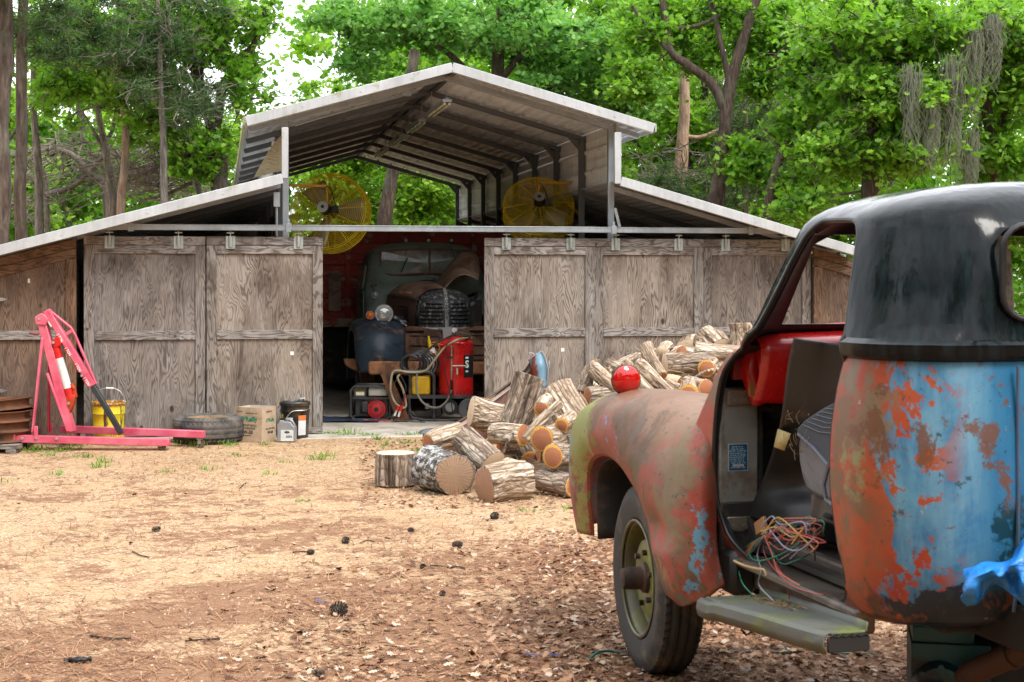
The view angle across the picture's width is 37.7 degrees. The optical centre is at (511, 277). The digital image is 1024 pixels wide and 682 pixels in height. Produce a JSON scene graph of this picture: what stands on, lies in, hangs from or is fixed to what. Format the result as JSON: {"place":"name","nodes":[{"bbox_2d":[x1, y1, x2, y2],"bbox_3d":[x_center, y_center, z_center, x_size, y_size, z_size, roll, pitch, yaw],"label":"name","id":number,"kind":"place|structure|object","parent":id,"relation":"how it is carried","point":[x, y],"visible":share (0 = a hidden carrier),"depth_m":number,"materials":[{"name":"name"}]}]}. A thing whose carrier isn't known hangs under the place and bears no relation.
{"place":"outdoors","nodes":[
{"label":"outdoors","id":0,"kind":"place"},
{"bbox_2d":[0,292,1023,681],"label":"ground","id":1,"kind":"structure","parent":0,"point":[292,454],"depth_m":8.38,"materials":[{"name":"soil"}]},
{"bbox_2d":[0,443,32,453],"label":"wooden pallet","id":2,"kind":"object","parent":1,"relation":"on","point":[12,448],"visible":0.53,"depth_m":13.48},
{"bbox_2d":[0,430,30,443],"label":"wheel rim","id":3,"kind":"object","parent":2,"relation":"on","point":[6,437],"visible":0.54,"depth_m":13.54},
{"bbox_2d":[0,420,31,432],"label":"wheel rim","id":4,"kind":"object","parent":3,"relation":"on","point":[14,427],"visible":0.7,"depth_m":13.59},
{"bbox_2d":[0,407,32,423],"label":"wheel rim","id":5,"kind":"object","parent":4,"relation":"on","point":[15,416],"visible":0.81,"depth_m":13.62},
{"bbox_2d":[0,396,33,410],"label":"wheel rim","id":6,"kind":"object","parent":5,"relation":"on","point":[13,402],"visible":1,"depth_m":13.62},
{"bbox_2d":[9,23,93,241],"bbox_3d":[-12.810,-3.050,35.930,6.317,9.358,5.674,0,0,24],"label":"woodland tree","id":7,"kind":"object","parent":1,"relation":"on","point":[12,133],"visible":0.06,"depth_m":35.71,"materials":[{"name":"green plant"}]},
{"bbox_2d":[0,0,111,244],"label":"cedar tree","id":8,"kind":"object","parent":1,"relation":"on","point":[39,27],"visible":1,"depth_m":20.93,"materials":[{"name":"green plant"}]},
{"bbox_2d":[10,0,108,235],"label":"young tree","id":9,"kind":"object","parent":1,"relation":"on","point":[47,109],"visible":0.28,"depth_m":26.94,"materials":[{"name":"green plant"}]},
{"bbox_2d":[12,0,130,240],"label":"cedar tree","id":10,"kind":"object","parent":1,"relation":"on","point":[20,168],"visible":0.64,"depth_m":23.44,"materials":[{"name":"green plant"}]},
{"bbox_2d":[40,66,128,215],"bbox_3d":[-7.660,-1.316,28.026,2.093,5.834,2.908,0,0,0],"label":"young tree","id":11,"kind":"object","parent":1,"relation":"on","point":[102,141],"visible":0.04,"depth_m":27.93,"materials":[{"name":"plant"}]},
{"bbox_2d":[9,1,179,235],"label":"woodland tree","id":12,"kind":"object","parent":1,"relation":"on","point":[45,128],"visible":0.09,"depth_m":38.31,"materials":[{"name":"green plant"}]},
{"bbox_2d":[13,309,205,449],"bbox_3d":[-3.693,0.930,13.850,1.772,1.283,0.550,0,0,0],"label":"engine hoist","id":13,"kind":"object","parent":1,"relation":"on","point":[64,391],"visible":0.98,"depth_m":13.71,"materials":[{"name":"red paint"}]},
{"bbox_2d":[9,115,210,240],"bbox_3d":[-7.961,-0.938,29.838,4.913,5.063,3.323,0,0,0],"label":"bare tree","id":14,"kind":"object","parent":1,"relation":"on","point":[85,168],"visible":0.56,"depth_m":29.91,"materials":[{"name":"grey plant"}]},
{"bbox_2d":[117,107,128,214],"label":"dead tree","id":15,"kind":"object","parent":1,"relation":"on","point":[121,195],"visible":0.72,"depth_m":25.44,"materials":[{"name":"wood"}]},
{"bbox_2d":[15,0,298,191],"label":"oak tree","id":16,"kind":"object","parent":1,"relation":"on","point":[214,156],"visible":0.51,"depth_m":25.64,"materials":[{"name":"green plant"}]},
{"bbox_2d":[78,127,236,209],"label":"bare tree","id":17,"kind":"object","parent":1,"relation":"on","point":[152,170],"visible":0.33,"depth_m":26.87,"materials":[{"name":"grey plant"}]},
{"bbox_2d":[46,0,277,203],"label":"cedar tree","id":18,"kind":"object","parent":1,"relation":"on","point":[136,53],"visible":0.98,"depth_m":24.07,"materials":[{"name":"green plant"}]},
{"bbox_2d":[172,413,243,443],"bbox_3d":[-2.859,1.423,14.130,0.670,0.245,0.670,0,0,0],"label":"spare tyre","id":19,"kind":"object","parent":1,"relation":"on","point":[220,427],"visible":0.9,"depth_m":13.88,"materials":[{"name":"rubber"}]},
{"bbox_2d":[191,103,309,209],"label":"woodland tree","id":20,"kind":"object","parent":1,"relation":"on","point":[228,117],"visible":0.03,"depth_m":36.15,"materials":[{"name":"green plant"}]},
{"bbox_2d":[236,405,275,442],"bbox_3d":[-2.423,1.385,14.199,0.292,0.325,0.242,0,0,24],"label":"cardboard box","id":21,"kind":"object","parent":1,"relation":"on","point":[259,421],"visible":0.98,"depth_m":14.10,"materials":[{"name":"cardboard"}]},
{"bbox_2d":[77,370,483,439],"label":"concrete slab","id":22,"kind":"structure","parent":1,"relation":"on","point":[335,399],"depth_m":16.32,"materials":[{"name":"concrete"}]},
{"bbox_2d":[91,387,125,436],"bbox_3d":[-3.803,1.290,14.152,0.326,0.509,0.328,0,0,0],"label":"yellow bucket","id":23,"kind":"object","parent":22,"relation":"on","point":[117,408],"visible":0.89,"depth_m":14.04,"materials":[{"name":"metal"}]},
{"bbox_2d":[279,397,310,437],"bbox_3d":[-2.090,1.349,14.444,0.302,0.382,0.314,0,0,0],"label":"black bucket","id":24,"kind":"object","parent":22,"relation":"on","point":[297,411],"visible":0.83,"depth_m":14.34,"materials":[{"name":"plastic"}]},
{"bbox_2d":[323,416,378,421],"bbox_3d":[-1.783,1.516,16.093,0.751,0.031,0.501,0,0,0],"label":"dark tarpaulin","id":25,"kind":"object","parent":22,"relation":"on","point":[333,418],"visible":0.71,"depth_m":15.99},
{"bbox_2d":[349,383,392,419],"bbox_3d":[-1.512,1.341,16.150,0.448,0.383,0.328,0,0,0],"label":"generator","id":26,"kind":"object","parent":25,"relation":"on","point":[361,404],"visible":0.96,"depth_m":16.01,"materials":[{"name":"black plastic"}]},
{"bbox_2d":[306,231,504,396],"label":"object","id":27,"kind":"object","parent":22,"relation":"on","point":[391,300],"visible":0.57,"depth_m":18.39,"materials":[{"name":"green paint"}]},
{"bbox_2d":[381,369,472,420],"bbox_3d":[-0.885,1.276,16.160,1.087,0.593,0.490,0,0,0],"label":"hose cart","id":28,"kind":"object","parent":22,"relation":"on","point":[446,408],"visible":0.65,"depth_m":15.98,"materials":[{"name":"metal"}]},
{"bbox_2d":[400,349,438,375],"bbox_3d":[-0.991,0.926,16.057,0.414,0.305,0.160,0,0,0],"label":"hose coil","id":29,"kind":"object","parent":28,"relation":"on","point":[417,354],"visible":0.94,"depth_m":16.04,"materials":[{"name":"black rubber"}]},
{"bbox_2d":[438,328,473,395],"bbox_3d":[-0.604,0.905,16.146,0.378,0.724,0.424,0,0,0],"label":"red pressure tank","id":30,"kind":"object","parent":28,"relation":"on","point":[459,363],"visible":0.91,"depth_m":16.01,"materials":[{"name":"metal"}]},
{"bbox_2d":[0,63,854,436],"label":"barn","id":31,"kind":"structure","parent":22,"relation":"on","point":[170,311],"depth_m":15.11,"materials":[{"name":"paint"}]},
{"bbox_2d":[0,238,76,435],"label":"wall","id":32,"kind":"structure","parent":31,"relation":"in","point":[34,281],"depth_m":14.22,"materials":[{"name":"brown wood"}]},
{"bbox_2d":[84,231,204,436],"bbox_3d":[-3.523,0.541,14.399,1.136,1.972,0.074,0,0,-11],"label":"sliding door","id":33,"kind":"structure","parent":31,"relation":"in","point":[144,296],"depth_m":14.42,"materials":[{"name":"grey wood"}]},
{"bbox_2d":[206,231,322,433],"bbox_3d":[-2.404,0.541,14.596,1.116,1.972,0.074,0,0,-11],"label":"sliding door","id":34,"kind":"structure","parent":31,"relation":"in","point":[264,295],"depth_m":14.62,"materials":[{"name":"brown wood"}]},
{"bbox_2d":[289,172,370,253],"bbox_3d":[-2.041,-0.607,16.561,0.946,1.105,0.493,0,0,7],"label":"drum fan","id":35,"kind":"object","parent":31,"relation":"attached to","point":[317,194],"visible":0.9,"depth_m":16.55},
{"bbox_2d":[484,233,594,424],"bbox_3d":[0.282,0.541,15.120,1.136,1.972,0.074,0,0,-11],"label":"sliding door","id":36,"kind":"structure","parent":31,"relation":"in","point":[539,293],"depth_m":15.13,"materials":[{"name":"brown wood"}]},
{"bbox_2d":[503,177,577,237],"bbox_3d":[0.363,-0.771,17.400,0.945,0.805,0.624,0,0,0],"label":"drum fan","id":37,"kind":"object","parent":31,"relation":"attached to","point":[559,216],"visible":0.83,"depth_m":17.35},
{"bbox_2d":[594,234,702,367],"bbox_3d":[1.406,0.541,15.380,1.161,1.972,0.074,0,0,-11],"label":"sliding door","id":38,"kind":"structure","parent":31,"relation":"in","point":[645,289],"depth_m":15.39,"materials":[{"name":"brown wood"}]},
{"bbox_2d":[703,234,810,336],"bbox_3d":[2.559,0.541,15.645,1.188,1.972,0.074,0,0,-11],"label":"sliding door","id":39,"kind":"structure","parent":31,"relation":"in","point":[739,275],"depth_m":15.64,"materials":[{"name":"grey wood"}]},
{"bbox_2d":[1,426,571,512],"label":"grass tufts","id":40,"kind":"object","parent":1,"relation":"on","point":[205,467],"visible":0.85,"depth_m":13.58,"materials":[{"name":"plant"}]},
{"bbox_2d":[277,418,296,441],"bbox_3d":[-2.115,1.433,14.098,0.169,0.217,0.105,0,0,4],"label":"oil jug","id":41,"kind":"object","parent":1,"relation":"on","point":[287,431],"visible":1,"depth_m":14.05,"materials":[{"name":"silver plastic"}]},
{"bbox_2d":[276,73,402,236],"bbox_3d":[-4.545,-1.925,40.944,5.235,7.048,4.025,0,0,-37],"label":"woodland tree","id":42,"kind":"object","parent":1,"relation":"on","point":[306,88],"visible":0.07,"depth_m":39.78,"materials":[{"name":"green plant"}]},
{"bbox_2d":[289,49,466,231],"bbox_3d":[-2.724,-1.394,31.032,4.187,6.036,3.627,0,0,43],"label":"oak tree","id":43,"kind":"object","parent":1,"relation":"on","point":[422,202],"visible":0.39,"depth_m":30.53,"materials":[{"name":"green plant"}]},
{"bbox_2d":[375,450,414,486],"bbox_3d":[-0.889,1.459,11.449,0.321,0.243,0.318,0,0,0],"label":"stump","id":44,"kind":"object","parent":1,"relation":"on","point":[393,468],"visible":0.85,"depth_m":11.32,"materials":[{"name":"wood"}]},
{"bbox_2d":[362,40,487,222],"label":"woodland tree","id":45,"kind":"object","parent":1,"relation":"on","point":[401,62],"visible":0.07,"depth_m":43.20,"materials":[{"name":"green plant"}]},
{"bbox_2d":[411,444,475,494],"bbox_3d":[-0.512,1.437,11.116,0.363,0.347,0.388,12,-4,-31],"label":"log","id":46,"kind":"object","parent":1,"relation":"on","point":[434,468],"visible":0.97,"depth_m":10.98,"materials":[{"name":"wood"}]},
{"bbox_2d":[423,422,463,449],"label":"log","id":47,"kind":"object","parent":1,"relation":"on","point":[443,436],"visible":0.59,"depth_m":11.90,"materials":[{"name":"brown wood"}]},
{"bbox_2d":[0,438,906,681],"bbox_3d":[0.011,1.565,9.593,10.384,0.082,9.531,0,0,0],"label":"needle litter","id":48,"kind":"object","parent":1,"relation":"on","point":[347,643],"visible":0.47,"depth_m":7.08,"materials":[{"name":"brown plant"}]},
{"bbox_2d":[5,438,906,681],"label":"leaf litter","id":49,"kind":"object","parent":1,"relation":"on","point":[764,649],"visible":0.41,"depth_m":6.46,"materials":[{"name":"brown plant"}]},
{"bbox_2d":[279,0,689,129],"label":"oak tree","id":50,"kind":"object","parent":1,"relation":"on","point":[558,41],"visible":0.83,"depth_m":30.27,"materials":[{"name":"green plant"}]},
{"bbox_2d":[450,351,549,453],"bbox_3d":[-0.251,1.171,13.656,1.663,0.962,0.307,0,0,-43],"label":"rusty body panel","id":51,"kind":"object","parent":1,"relation":"on","point":[538,365],"visible":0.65,"depth_m":14.00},
{"bbox_2d":[474,459,534,502],"bbox_3d":[-0.049,1.474,10.707,0.348,0.336,0.327,-3,1,-33],"label":"log","id":52,"kind":"object","parent":1,"relation":"on","point":[501,481],"visible":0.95,"depth_m":10.63,"materials":[{"name":"brown wood"}]},
{"bbox_2d":[9,118,1023,315],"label":"undergrowth","id":53,"kind":"object","parent":1,"relation":"on","point":[919,184],"visible":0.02,"depth_m":41.49,"materials":[{"name":"green plant"}]},
{"bbox_2d":[11,0,1023,310],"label":"distant woods","id":54,"kind":"object","parent":1,"relation":"on","point":[307,46],"depth_m":47.20,"materials":[{"name":"green plant"}]},
{"bbox_2d":[407,0,638,225],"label":"woodland tree","id":55,"kind":"object","parent":1,"relation":"on","point":[444,58],"visible":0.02,"depth_m":38.65,"materials":[{"name":"plant"}]},
{"bbox_2d":[535,466,570,497],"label":"log","id":56,"kind":"object","parent":1,"relation":"on","point":[555,481],"visible":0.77,"depth_m":10.88,"materials":[{"name":"brown wood"}]},
{"bbox_2d":[543,442,569,468],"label":"log","id":57,"kind":"object","parent":56,"relation":"on","point":[555,455],"visible":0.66,"depth_m":10.90,"materials":[{"name":"brown wood"}]},
{"bbox_2d":[504,357,707,473],"bbox_3d":[1.600,1.185,12.400,4.200,1.038,3.600,0,0,0],"label":"bark litter mound","id":58,"kind":"object","parent":1,"relation":"on","point":[538,466],"visible":0.01,"depth_m":11.78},
{"bbox_2d":[453,427,504,470],"bbox_3d":[-0.254,1.321,11.320,0.265,0.285,0.368,0,29,-43],"label":"log","id":59,"kind":"object","parent":58,"relation":"on","point":[475,447],"visible":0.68,"depth_m":11.21,"materials":[{"name":"wood"}]},
{"bbox_2d":[467,394,534,432],"bbox_3d":[-0.098,1.140,12.262,0.515,0.359,0.329,10,-2,-12],"label":"log","id":60,"kind":"object","parent":58,"relation":"on","point":[483,414],"visible":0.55,"depth_m":12.15,"materials":[{"name":"brown wood"}]},
{"bbox_2d":[499,370,543,425],"bbox_3d":[0.068,0.999,12.214,0.309,0.428,0.343,24,-9,-39],"label":"log","id":61,"kind":"object","parent":60,"relation":"on","point":[523,395],"visible":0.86,"depth_m":12.13,"materials":[{"name":"wood"}]},
{"bbox_2d":[536,450,543,462],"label":"log","id":62,"kind":"object","parent":58,"relation":"on","point":[539,456],"visible":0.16,"depth_m":11.42,"materials":[{"name":"brown wood"}]},
{"bbox_2d":[530,423,571,451],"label":"log","id":63,"kind":"object","parent":62,"relation":"on","point":[542,437],"visible":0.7,"depth_m":11.16,"materials":[{"name":"brown wood"}]},
{"bbox_2d":[522,400,563,442],"bbox_3d":[0.239,1.119,11.581,0.408,0.111,0.107,-45,20,-22],"label":"log","id":64,"kind":"object","parent":63,"relation":"on","point":[546,415],"visible":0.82,"depth_m":11.56,"materials":[{"name":"brown wood"}]},
{"bbox_2d":[584,385,611,404],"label":"log","id":65,"kind":"object","parent":58,"relation":"on","point":[591,394],"visible":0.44,"depth_m":12.25,"materials":[{"name":"brown wood"}]},
{"bbox_2d":[587,363,615,392],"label":"log","id":66,"kind":"object","parent":65,"relation":"on","point":[598,374],"visible":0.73,"depth_m":12.34,"materials":[{"name":"brown wood"}]},
{"bbox_2d":[621,358,632,365],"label":"log","id":67,"kind":"object","parent":58,"relation":"on","point":[627,361],"visible":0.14,"depth_m":12.40,"materials":[{"name":"brown wood"}]},
{"bbox_2d":[633,358,641,366],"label":"log","id":68,"kind":"object","parent":67,"relation":"on","point":[636,361],"visible":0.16,"depth_m":12.17,"materials":[{"name":"brown wood"}]},
{"bbox_2d":[639,341,666,378],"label":"log","id":69,"kind":"object","parent":68,"relation":"on","point":[648,353],"visible":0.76,"depth_m":12.02,"materials":[{"name":"brown wood"}]},
{"bbox_2d":[639,374,653,388],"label":"log","id":70,"kind":"object","parent":58,"relation":"on","point":[645,384],"visible":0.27,"depth_m":11.61,"materials":[{"name":"wood"}]},
{"bbox_2d":[635,359,675,389],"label":"log","id":71,"kind":"object","parent":70,"relation":"on","point":[650,374],"visible":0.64,"depth_m":11.62,"materials":[{"name":"wood"}]},
{"bbox_2d":[693,325,729,345],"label":"log","id":72,"kind":"object","parent":58,"relation":"on","point":[710,334],"visible":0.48,"depth_m":12.89,"materials":[{"name":"brown wood"}]},
{"bbox_2d":[708,370,717,382],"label":"log","id":73,"kind":"object","parent":58,"relation":"on","point":[712,378],"visible":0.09,"depth_m":12.60,"materials":[{"name":"brown wood"}]},
{"bbox_2d":[697,354,719,377],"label":"log","id":74,"kind":"object","parent":73,"relation":"on","point":[706,364],"visible":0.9,"depth_m":12.25,"materials":[{"name":"wood"}]},
{"bbox_2d":[694,341,739,360],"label":"log","id":75,"kind":"object","parent":74,"relation":"on","point":[720,352],"visible":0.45,"depth_m":12.56,"materials":[{"name":"wood"}]},
{"bbox_2d":[622,71,717,191],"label":"dead tree","id":76,"kind":"object","parent":1,"relation":"on","point":[684,136],"visible":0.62,"depth_m":31.91,"materials":[{"name":"brown plant"}]},
{"bbox_2d":[566,0,790,204],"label":"woodland tree","id":77,"kind":"object","parent":1,"relation":"on","point":[668,124],"visible":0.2,"depth_m":39.63,"materials":[{"name":"green plant"}]},
{"bbox_2d":[575,0,826,205],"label":"oak tree","id":78,"kind":"object","parent":1,"relation":"on","point":[752,28],"visible":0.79,"depth_m":27.17,"materials":[{"name":"green plant"}]},
{"bbox_2d":[625,57,791,213],"bbox_3d":[4.161,-1.679,30.295,4.357,6.544,3.240,0,0,-16],"label":"cedar tree","id":79,"kind":"object","parent":1,"relation":"on","point":[740,126],"visible":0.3,"depth_m":29.80,"materials":[{"name":"green plant"}]},
{"bbox_2d":[702,8,885,223],"bbox_3d":[5.065,-1.548,26.276,4.068,6.290,2.511,0,0,45],"label":"leaning tree","id":80,"kind":"object","parent":1,"relation":"on","point":[751,164],"visible":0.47,"depth_m":25.98,"materials":[{"name":"plant"}]},
{"bbox_2d":[569,181,1023,673],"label":"pickup truck","id":81,"kind":"object","parent":1,"relation":"on","point":[912,463],"visible":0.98,"depth_m":4.45,"materials":[{"name":"paint"}]},
{"bbox_2d":[750,338,842,523],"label":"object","id":82,"kind":"object","parent":81,"relation":"in","point":[813,371],"depth_m":5.09,"materials":[{"name":"metal"}]},
{"bbox_2d":[960,538,1023,605],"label":"blue tarpaulin","id":83,"kind":"object","parent":81,"relation":"on","point":[982,578],"visible":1,"depth_m":4.08,"materials":[{"name":"plastic"}]},
{"bbox_2d":[691,0,908,241],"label":"woodland tree","id":84,"kind":"object","parent":1,"relation":"on","point":[844,183],"visible":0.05,"depth_m":36.84,"materials":[{"name":"green plant"}]},
{"bbox_2d":[737,0,1004,228],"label":"oak tree","id":85,"kind":"object","parent":1,"relation":"on","point":[878,34],"visible":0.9,"depth_m":23.52,"materials":[{"name":"green plant"}]},
{"bbox_2d":[891,62,932,166],"bbox_3d":[6.127,-2.467,23.001,0.590,1.654,0.256,0,0,0],"label":"spanish moss","id":86,"kind":"object","parent":85,"relation":"hanging from","point":[910,81],"visible":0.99,"depth_m":22.93,"materials":[{"name":"plant"}]},
{"bbox_2d":[916,93,942,184],"bbox_3d":[6.454,-2.127,23.150,0.478,1.443,0.263,0,0,0],"label":"spanish moss","id":87,"kind":"object","parent":85,"relation":"hanging from","point":[931,112],"visible":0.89,"depth_m":23.08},
{"bbox_2d":[931,52,970,185],"bbox_3d":[6.825,-2.420,23.303,0.647,2.149,0.259,0,0,0],"label":"spanish moss","id":88,"kind":"object","parent":85,"relation":"hanging from","point":[953,76],"visible":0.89,"depth_m":23.26,"materials":[{"name":"plant"}]},
{"bbox_2d":[956,128,984,183],"bbox_3d":[7.205,-1.713,23.752,0.552,1.303,0.261,0,0,0],"label":"spanish moss","id":89,"kind":"object","parent":85,"relation":"hanging from","point":[969,158],"visible":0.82,"depth_m":23.68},
{"bbox_2d":[957,28,991,139],"bbox_3d":[7.213,-3.031,23.453,0.554,1.753,0.261,0,0,0],"label":"spanish moss","id":90,"kind":"object","parent":85,"relation":"hanging from","point":[972,57],"visible":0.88,"depth_m":23.41,"materials":[{"name":"plant"}]},
{"bbox_2d":[828,60,947,258],"bbox_3d":[10.169,-2.833,40.059,5.065,8.870,6.588,0,0,36],"label":"woodland tree","id":91,"kind":"object","parent":1,"relation":"on","point":[889,189],"visible":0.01,"depth_m":38.59,"materials":[{"name":"green plant"}]},
{"bbox_2d":[884,0,1023,281],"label":"woodland tree","id":92,"kind":"object","parent":1,"relation":"on","point":[1017,260],"visible":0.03,"depth_m":37.82,"materials":[{"name":"plant"}]},
{"bbox_2d":[933,0,1023,310],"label":"oak tree","id":93,"kind":"object","parent":1,"relation":"on","point":[1003,159],"visible":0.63,"depth_m":24.59,"materials":[{"name":"green plant"}]},
{"bbox_2d":[977,12,1013,94],"bbox_3d":[7.610,-3.487,23.600,0.668,1.345,0.254,0,0,0],"label":"spanish moss","id":94,"kind":"object","parent":93,"relation":"hanging from","point":[991,22],"visible":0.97,"depth_m":23.56,"materials":[{"name":"plant"}]},
{"bbox_2d":[954,644,1023,681],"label":"rusty pipe","id":95,"kind":"object","parent":1,"relation":"on","point":[997,661],"visible":0.83,"depth_m":4.45,"materials":[{"name":"metal"}]},
{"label":"log","id":96,"kind":"object","parent":1,"relation":"on","visible":0},
{"bbox_2d":[513,444,535,460],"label":"log","id":97,"kind":"object","parent":96,"relation":"on","point":[528,451],"visible":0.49,"depth_m":11.83,"materials":[{"name":"brown wood"}]},
{"bbox_2d":[496,442,531,454],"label":"log","id":98,"kind":"object","parent":97,"relation":"on","point":[510,450],"visible":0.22,"depth_m":11.88,"materials":[{"name":"wood"}]},
{"bbox_2d":[487,422,527,446],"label":"log","id":99,"kind":"object","parent":98,"relation":"on","point":[500,433],"visible":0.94,"depth_m":11.70,"materials":[{"name":"brown wood"}]},
{"bbox_2d":[12,0,1020,280],"label":"sky","id":100,"kind":"structure","parent":0,"point":[302,68],"materials":[{"name":"white"}]},
{"bbox_3d":[1.379,1.510,4.750,0.340,0.156,0.300,0,0,0],"label":"wooden block","id":101,"kind":"object","parent":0,"visible":0},
{"bbox_2d":[907,625,1023,681],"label":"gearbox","id":102,"kind":"object","parent":101,"relation":"on","point":[933,655],"visible":0.52,"depth_m":4.62,"materials":[{"name":"metal"}]},
{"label":"log","id":103,"kind":"object","parent":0,"visible":0},
{"bbox_2d":[542,378,587,427],"bbox_3d":[0.441,1.061,11.990,0.367,0.437,0.395,0,-41,-45],"label":"log","id":104,"kind":"object","parent":103,"relation":"on","point":[566,394],"visible":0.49,"depth_m":11.92,"materials":[{"name":"wood"}]},
{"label":"log","id":105,"kind":"object","parent":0,"visible":0},
{"bbox_2d":[678,377,698,391],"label":"log","id":106,"kind":"object","parent":105,"relation":"on","point":[688,384],"visible":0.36,"depth_m":11.75,"materials":[{"name":"brown wood"}]},
{"bbox_2d":[680,375,712,393],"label":"log","id":107,"kind":"object","parent":106,"relation":"on","point":[704,385],"visible":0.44,"depth_m":11.85,"materials":[{"name":"brown wood"}]},
{"bbox_2d":[664,377,679,389],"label":"log","id":108,"kind":"object","parent":107,"relation":"on","point":[675,385],"visible":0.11,"depth_m":12.15,"materials":[{"name":"brown wood"}]},
{"bbox_2d":[667,373,681,383],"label":"log","id":109,"kind":"object","parent":108,"relation":"on","point":[674,378],"visible":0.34,"depth_m":12.28,"materials":[{"name":"brown wood"}]},
{"bbox_2d":[662,348,712,376],"bbox_3d":[1.447,0.707,12.388,0.394,0.242,0.227,-3,1,-13],"label":"log","id":110,"kind":"object","parent":109,"relation":"on","point":[679,363],"visible":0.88,"depth_m":12.33,"materials":[{"name":"brown wood"}]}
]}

